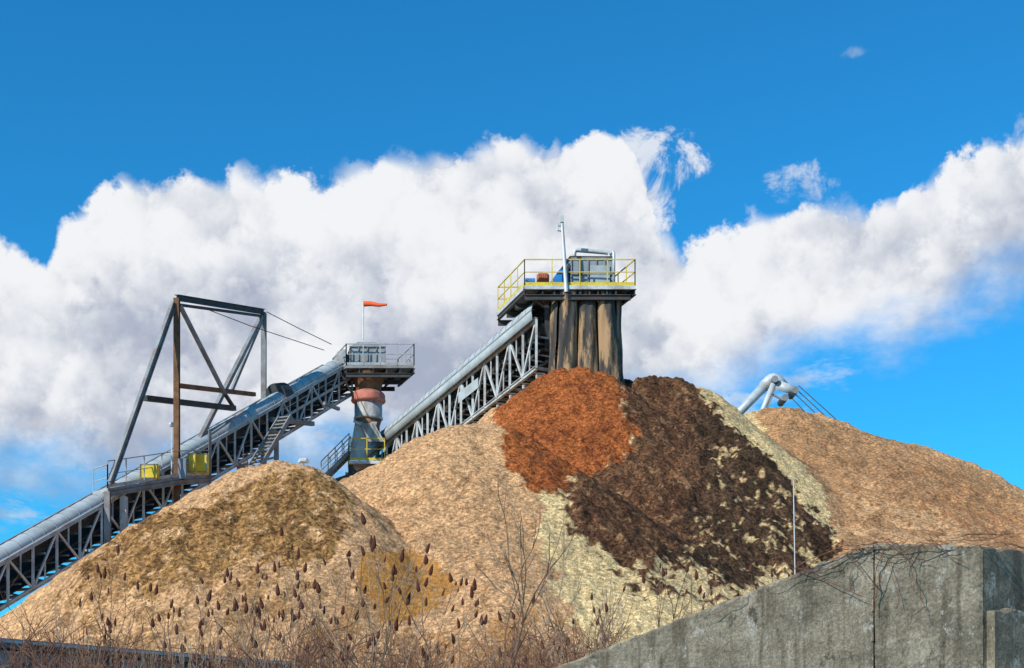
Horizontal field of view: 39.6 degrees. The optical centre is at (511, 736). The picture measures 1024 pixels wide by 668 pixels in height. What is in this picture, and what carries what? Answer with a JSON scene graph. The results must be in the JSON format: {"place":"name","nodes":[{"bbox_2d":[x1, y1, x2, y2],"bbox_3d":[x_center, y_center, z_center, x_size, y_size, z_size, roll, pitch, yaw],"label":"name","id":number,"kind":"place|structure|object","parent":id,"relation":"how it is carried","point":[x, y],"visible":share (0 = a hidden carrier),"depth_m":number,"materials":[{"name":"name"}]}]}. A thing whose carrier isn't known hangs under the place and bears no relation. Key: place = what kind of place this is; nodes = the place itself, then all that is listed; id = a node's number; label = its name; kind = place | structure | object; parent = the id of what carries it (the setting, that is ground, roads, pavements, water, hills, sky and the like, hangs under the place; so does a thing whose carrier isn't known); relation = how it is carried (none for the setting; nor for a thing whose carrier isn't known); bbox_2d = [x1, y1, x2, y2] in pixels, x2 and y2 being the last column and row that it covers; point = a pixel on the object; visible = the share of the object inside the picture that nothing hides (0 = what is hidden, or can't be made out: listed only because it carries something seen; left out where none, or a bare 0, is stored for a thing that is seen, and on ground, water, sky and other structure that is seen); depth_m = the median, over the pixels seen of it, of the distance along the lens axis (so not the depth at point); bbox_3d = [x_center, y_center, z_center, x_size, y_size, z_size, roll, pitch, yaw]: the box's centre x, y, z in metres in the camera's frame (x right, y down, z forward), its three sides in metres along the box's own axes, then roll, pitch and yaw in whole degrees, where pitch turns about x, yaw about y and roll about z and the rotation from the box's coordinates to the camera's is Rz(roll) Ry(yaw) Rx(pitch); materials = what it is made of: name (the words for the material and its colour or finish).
{"place":"outdoors","nodes":[
{"label":"outdoors","id":0,"kind":"place"},
{"bbox_2d":[298,458,308,464],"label":"area lamp","id":1,"kind":"object","parent":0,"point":[303,460],"visible":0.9,"depth_m":51.93,"materials":[{"name":"metal"}]},
{"bbox_2d":[0,0,1023,616],"label":"sky","id":2,"kind":"structure","parent":0,"point":[826,197],"materials":[{"name":"blue"}]},
{"bbox_2d":[738,373,835,418],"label":"stacker boom","id":3,"kind":"object","parent":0,"point":[771,383],"visible":0.91,"depth_m":83.52,"materials":[{"name":"paint"}]},
{"label":"ground","id":4,"kind":"structure","parent":0,"visible":0},
{"bbox_2d":[23,613,69,664],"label":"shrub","id":5,"kind":"object","parent":4,"relation":"on","point":[59,630],"visible":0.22,"depth_m":26.33,"materials":[{"name":"brown plant"}]},
{"bbox_2d":[50,588,92,644],"bbox_3d":[-8.509,-0.617,27.810,0.861,4.647,2.513,0,0,-27],"label":"bare sapling","id":6,"kind":"object","parent":4,"relation":"on","point":[56,624],"visible":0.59,"depth_m":28.33,"materials":[{"name":"brown plant"}]},
{"bbox_2d":[86,544,119,656],"bbox_3d":[-7.720,-0.932,27.404,0.929,5.268,2.129,0,0,-18],"label":"sumac shrub","id":7,"kind":"object","parent":4,"relation":"on","point":[104,574],"visible":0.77,"depth_m":26.53,"materials":[{"name":"brown plant"}]},
{"bbox_2d":[79,563,139,665],"bbox_3d":[-7.994,-0.806,27.433,0.894,5.012,2.395,0,0,-38],"label":"sumac shrub","id":8,"kind":"object","parent":4,"relation":"on","point":[97,571],"visible":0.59,"depth_m":27.17,"materials":[{"name":"brown plant"}]},
{"bbox_2d":[0,638,301,667],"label":"metal shed","id":9,"kind":"structure","parent":4,"relation":"on","point":[19,643],"depth_m":26.95,"materials":[{"name":"grey metal"}]},
{"bbox_2d":[148,613,173,667],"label":"sumac shrub","id":10,"kind":"object","parent":4,"relation":"on","point":[159,620],"visible":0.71,"depth_m":26.99,"materials":[{"name":"brown plant"}]},
{"bbox_2d":[136,580,213,667],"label":"sumac shrub","id":11,"kind":"object","parent":4,"relation":"on","point":[201,622],"visible":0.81,"depth_m":25.75,"materials":[{"name":"brown plant"}]},
{"bbox_2d":[0,355,352,611],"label":"inclined conveyor","id":12,"kind":"object","parent":4,"relation":"on","point":[45,546],"visible":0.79,"depth_m":64.11,"materials":[{"name":"metal"}]},
{"bbox_2d":[175,607,222,667],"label":"sumac shrub","id":13,"kind":"object","parent":4,"relation":"on","point":[177,626],"visible":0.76,"depth_m":23.68,"materials":[{"name":"brown plant"}]},
{"bbox_2d":[93,294,331,543],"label":"steel gantry","id":14,"kind":"object","parent":4,"relation":"on","point":[199,463],"visible":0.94,"depth_m":63.72,"materials":[{"name":"grey metal"}]},
{"bbox_2d":[0,460,425,667],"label":"wood chip pile","id":15,"kind":"object","parent":4,"relation":"on","point":[234,521],"visible":0.86,"depth_m":42.48,"materials":[{"name":"beige wood"}]},
{"bbox_2d":[183,592,260,667],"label":"sumac shrub","id":16,"kind":"object","parent":4,"relation":"on","point":[243,599],"visible":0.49,"depth_m":28.23,"materials":[{"name":"brown plant"}]},
{"bbox_2d":[196,571,260,664],"bbox_3d":[-5.015,-0.553,24.593,1.052,4.511,2.393,0,0,0],"label":"sumac shrub","id":17,"kind":"object","parent":4,"relation":"on","point":[219,607],"visible":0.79,"depth_m":23.99,"materials":[{"name":"brown plant"}]},
{"bbox_2d":[212,603,272,667],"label":"sumac shrub","id":18,"kind":"object","parent":4,"relation":"on","point":[234,610],"visible":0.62,"depth_m":23.46,"materials":[{"name":"brown plant"}]},
{"bbox_2d":[223,563,315,666],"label":"sumac shrub","id":19,"kind":"object","parent":4,"relation":"on","point":[256,609],"visible":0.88,"depth_m":24.81,"materials":[{"name":"brown plant"}]},
{"bbox_2d":[237,591,301,664],"bbox_3d":[-4.896,-0.603,28.062,0.668,4.610,2.057,0,0,19],"label":"sumac shrub","id":20,"kind":"object","parent":4,"relation":"on","point":[254,622],"visible":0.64,"depth_m":28.44,"materials":[{"name":"brown plant"}]},
{"bbox_2d":[236,547,343,667],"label":"sumac shrub","id":21,"kind":"object","parent":4,"relation":"on","point":[277,592],"visible":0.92,"depth_m":24.02,"materials":[{"name":"brown plant"}]},
{"bbox_2d":[275,571,324,667],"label":"sumac shrub","id":22,"kind":"object","parent":4,"relation":"on","point":[292,610],"visible":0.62,"depth_m":26.10,"materials":[{"name":"brown plant"}]},
{"bbox_2d":[0,571,640,667],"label":"brush thicket","id":23,"kind":"object","parent":4,"relation":"on","point":[310,657],"visible":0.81,"depth_m":23.36,"materials":[{"name":"brown plant"}]},
{"bbox_2d":[19,614,627,667],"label":"dry stalks","id":24,"kind":"object","parent":4,"relation":"on","point":[219,656],"visible":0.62,"depth_m":22.92,"materials":[{"name":"brown plant"}]},
{"bbox_2d":[309,613,344,663],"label":"sumac shrub","id":25,"kind":"object","parent":4,"relation":"on","point":[330,621],"visible":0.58,"depth_m":27.51,"materials":[{"name":"brown plant"}]},
{"bbox_2d":[306,599,375,667],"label":"sumac shrub","id":26,"kind":"object","parent":4,"relation":"on","point":[337,623],"visible":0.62,"depth_m":25.40,"materials":[{"name":"brown plant"}]},
{"bbox_2d":[293,569,397,665],"bbox_3d":[-3.017,-0.654,26.374,1.130,4.711,2.260,0,0,26],"label":"sumac shrub","id":27,"kind":"object","parent":4,"relation":"on","point":[301,605],"visible":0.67,"depth_m":25.75,"materials":[{"name":"brown plant"}]},
{"bbox_2d":[278,527,452,667],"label":"sumac shrub","id":28,"kind":"object","parent":4,"relation":"on","point":[318,589],"visible":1,"depth_m":22.73,"materials":[{"name":"brown plant"}]},
{"bbox_2d":[321,301,414,481],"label":"transfer tower","id":29,"kind":"structure","parent":4,"relation":"on","point":[369,370],"depth_m":76.88,"materials":[{"name":"metal"}]},
{"bbox_2d":[361,512,411,667],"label":"sumac shrub","id":30,"kind":"object","parent":4,"relation":"on","point":[372,541],"visible":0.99,"depth_m":22.64,"materials":[{"name":"brown plant"}]},
{"bbox_2d":[348,543,429,666],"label":"sumac shrub","id":31,"kind":"object","parent":4,"relation":"on","point":[401,559],"visible":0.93,"depth_m":23.99,"materials":[{"name":"brown plant"}]},
{"bbox_2d":[357,539,435,664],"bbox_3d":[-2.312,-1.130,29.107,1.545,5.670,1.643,0,0,8],"label":"bare sapling","id":32,"kind":"object","parent":4,"relation":"on","point":[394,594],"visible":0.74,"depth_m":28.89,"materials":[{"name":"brown plant"}]},
{"bbox_2d":[395,584,427,666],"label":"sumac shrub","id":33,"kind":"object","parent":4,"relation":"on","point":[409,619],"visible":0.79,"depth_m":25.52,"materials":[{"name":"brown plant"}]},
{"bbox_2d":[386,573,477,665],"bbox_3d":[-1.688,-0.747,27.567,0.907,4.900,2.282,0,0,35],"label":"sumac shrub","id":34,"kind":"object","parent":4,"relation":"on","point":[450,578],"visible":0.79,"depth_m":27.73,"materials":[{"name":"brown plant"}]},
{"bbox_2d":[425,643,468,667],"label":"sumac shrub","id":35,"kind":"object","parent":4,"relation":"on","point":[439,657],"visible":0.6,"depth_m":25.64,"materials":[{"name":"brown plant"}]},
{"bbox_2d":[416,576,486,667],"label":"sumac shrub","id":36,"kind":"object","parent":4,"relation":"on","point":[473,587],"visible":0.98,"depth_m":24.81,"materials":[{"name":"brown plant"}]},
{"bbox_2d":[451,618,460,667],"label":"sumac shrub","id":37,"kind":"object","parent":4,"relation":"on","point":[452,635],"visible":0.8,"depth_m":25.80,"materials":[{"name":"brown plant"}]},
{"bbox_2d":[367,301,558,460],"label":"stacker conveyor","id":38,"kind":"object","parent":4,"relation":"on","point":[503,365],"visible":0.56,"depth_m":69.67,"materials":[{"name":"metal"}]},
{"bbox_2d":[496,215,635,383],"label":"conveyor head station","id":39,"kind":"object","parent":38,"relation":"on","point":[589,297],"visible":0.8,"depth_m":65.08,"materials":[{"name":"metal"}]},
{"bbox_2d":[590,265,609,281],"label":"housing door","id":40,"kind":"structure","parent":39,"relation":"in","point":[593,268],"depth_m":65.66,"materials":[{"name":"glass"}]},
{"bbox_2d":[480,615,549,667],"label":"sumac shrub","id":41,"kind":"object","parent":4,"relation":"on","point":[482,623],"visible":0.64,"depth_m":27.30,"materials":[{"name":"brown plant"}]},
{"bbox_2d":[467,514,572,667],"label":"bare sapling","id":42,"kind":"object","parent":4,"relation":"on","point":[563,547],"visible":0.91,"depth_m":26.35,"materials":[{"name":"brown plant"}]},
{"bbox_2d":[498,592,549,667],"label":"sumac shrub","id":43,"kind":"object","parent":4,"relation":"on","point":[512,615],"visible":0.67,"depth_m":27.52,"materials":[{"name":"brown plant"}]},
{"bbox_2d":[498,485,573,667],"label":"bare sapling","id":44,"kind":"object","parent":4,"relation":"on","point":[523,595],"visible":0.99,"depth_m":23.84,"materials":[{"name":"brown plant"}]},
{"bbox_2d":[498,640,578,663],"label":"sumac shrub","id":45,"kind":"object","parent":4,"relation":"on","point":[526,656],"visible":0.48,"depth_m":26.30,"materials":[{"name":"brown plant"}]},
{"bbox_2d":[529,547,557,665],"bbox_3d":[0.696,-0.930,27.557,0.949,5.276,1.606,0,0,-17],"label":"bare sapling","id":46,"kind":"object","parent":4,"relation":"on","point":[549,619],"visible":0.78,"depth_m":26.92,"materials":[{"name":"brown plant"}]},
{"bbox_2d":[339,423,762,667],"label":"wood chip pile","id":47,"kind":"object","parent":4,"relation":"on","point":[438,488],"visible":0.55,"depth_m":46.85,"materials":[{"name":"beige wood"}]},
{"bbox_2d":[476,366,823,585],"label":"bark mulch pile","id":48,"kind":"object","parent":47,"relation":"on","point":[612,433],"visible":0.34,"depth_m":57.29,"materials":[{"name":"brown wood"}]},
{"bbox_2d":[624,375,845,559],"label":"bark mulch pile","id":49,"kind":"object","parent":48,"relation":"on","point":[743,449],"visible":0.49,"depth_m":60.35,"materials":[{"name":"brown wood"}]},
{"bbox_2d":[515,527,631,665],"bbox_3d":[1.051,-0.961,24.471,1.926,5.335,0.759,0,0,17],"label":"bare sapling","id":50,"kind":"object","parent":4,"relation":"on","point":[571,603],"visible":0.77,"depth_m":24.53,"materials":[{"name":"brown plant"}]},
{"bbox_2d":[553,619,598,656],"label":"sumac shrub","id":51,"kind":"object","parent":4,"relation":"on","point":[573,633],"visible":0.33,"depth_m":28.31,"materials":[{"name":"brown plant"}]},
{"bbox_2d":[590,585,625,646],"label":"sumac shrub","id":52,"kind":"object","parent":4,"relation":"on","point":[599,610],"visible":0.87,"depth_m":26.61,"materials":[{"name":"brown plant"}]},
{"bbox_2d":[593,585,628,650],"bbox_3d":[1.803,-0.697,27.489,0.849,4.808,3.411,0,0,19],"label":"bare sapling","id":53,"kind":"object","parent":4,"relation":"on","point":[610,615],"visible":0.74,"depth_m":27.89,"materials":[{"name":"brown plant"}]},
{"bbox_2d":[642,562,703,626],"bbox_3d":[3.505,-0.839,28.473,2.048,5.084,0.679,0,0,-36],"label":"sumac shrub","id":54,"kind":"object","parent":4,"relation":"on","point":[643,579],"visible":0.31,"depth_m":28.18,"materials":[{"name":"brown plant"}]},
{"bbox_2d":[652,557,709,627],"bbox_3d":[2.891,-0.775,26.657,1.235,4.957,1.881,0,0,-14],"label":"sumac shrub","id":55,"kind":"object","parent":4,"relation":"on","point":[664,572],"visible":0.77,"depth_m":26.82,"materials":[{"name":"brown plant"}]},
{"bbox_2d":[696,585,704,612],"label":"sumac shrub","id":56,"kind":"object","parent":4,"relation":"on","point":[700,592],"visible":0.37,"depth_m":26.30,"materials":[{"name":"brown plant"}]},
{"bbox_2d":[691,574,723,613],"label":"sumac shrub","id":57,"kind":"object","parent":4,"relation":"on","point":[711,589],"visible":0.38,"depth_m":27.79,"materials":[{"name":"brown plant"}]},
{"bbox_2d":[555,545,872,667],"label":"wing wall","id":58,"kind":"structure","parent":4,"relation":"on","point":[808,620],"depth_m":20.00,"materials":[{"name":"concrete"}]},
{"bbox_2d":[704,533,1023,616],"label":"dried vine","id":59,"kind":"object","parent":58,"relation":"attached to","point":[937,544],"visible":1,"depth_m":19.92,"materials":[{"name":"brown plant"}]},
{"bbox_2d":[870,553,873,667],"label":"joint spalls","id":60,"kind":"object","parent":58,"relation":"attached to","point":[872,583],"visible":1,"depth_m":19.98,"materials":[{"name":"concrete"}]},
{"bbox_2d":[873,550,873,660],"bbox_3d":[5.093,-0.468,20.120,0.060,4.335,0.090,0,0,0],"label":"joint filler","id":61,"kind":"object","parent":58,"relation":"attached to","point":[873,611],"visible":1,"depth_m":20.07,"materials":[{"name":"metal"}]},
{"bbox_2d":[694,563,753,609],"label":"sumac shrub","id":62,"kind":"object","parent":4,"relation":"on","point":[750,571],"visible":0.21,"depth_m":29.69,"materials":[{"name":"brown plant"}]},
{"bbox_2d":[756,564,808,587],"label":"sumac shrub","id":63,"kind":"object","parent":4,"relation":"on","point":[807,568],"visible":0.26,"depth_m":30.82,"materials":[{"name":"brown plant"}]},
{"bbox_2d":[790,478,795,573],"bbox_3d":[7.952,-2.786,40.000,0.280,8.973,0.050,0,0,0],"label":"marker pole","id":64,"kind":"object","parent":4,"relation":"on","point":[794,526],"visible":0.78,"depth_m":39.99,"materials":[{"name":"metal"}]},
{"bbox_2d":[743,407,1023,561],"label":"sawdust pile","id":65,"kind":"object","parent":4,"relation":"on","point":[915,493],"visible":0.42,"depth_m":62.56,"materials":[{"name":"brown wood"}]},
{"bbox_2d":[873,543,982,667],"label":"wall","id":66,"kind":"structure","parent":4,"relation":"on","point":[943,628],"depth_m":20.01,"materials":[{"name":"concrete"}]},
{"bbox_2d":[981,547,1023,667],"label":"return wall","id":67,"kind":"structure","parent":4,"relation":"on","point":[1003,584],"depth_m":20.27,"materials":[{"name":"concrete"}]},
{"bbox_2d":[987,608,1023,667],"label":"footing block","id":68,"kind":"structure","parent":4,"relation":"on","point":[1005,637],"depth_m":20.10,"materials":[{"name":"concrete"}]}
]}

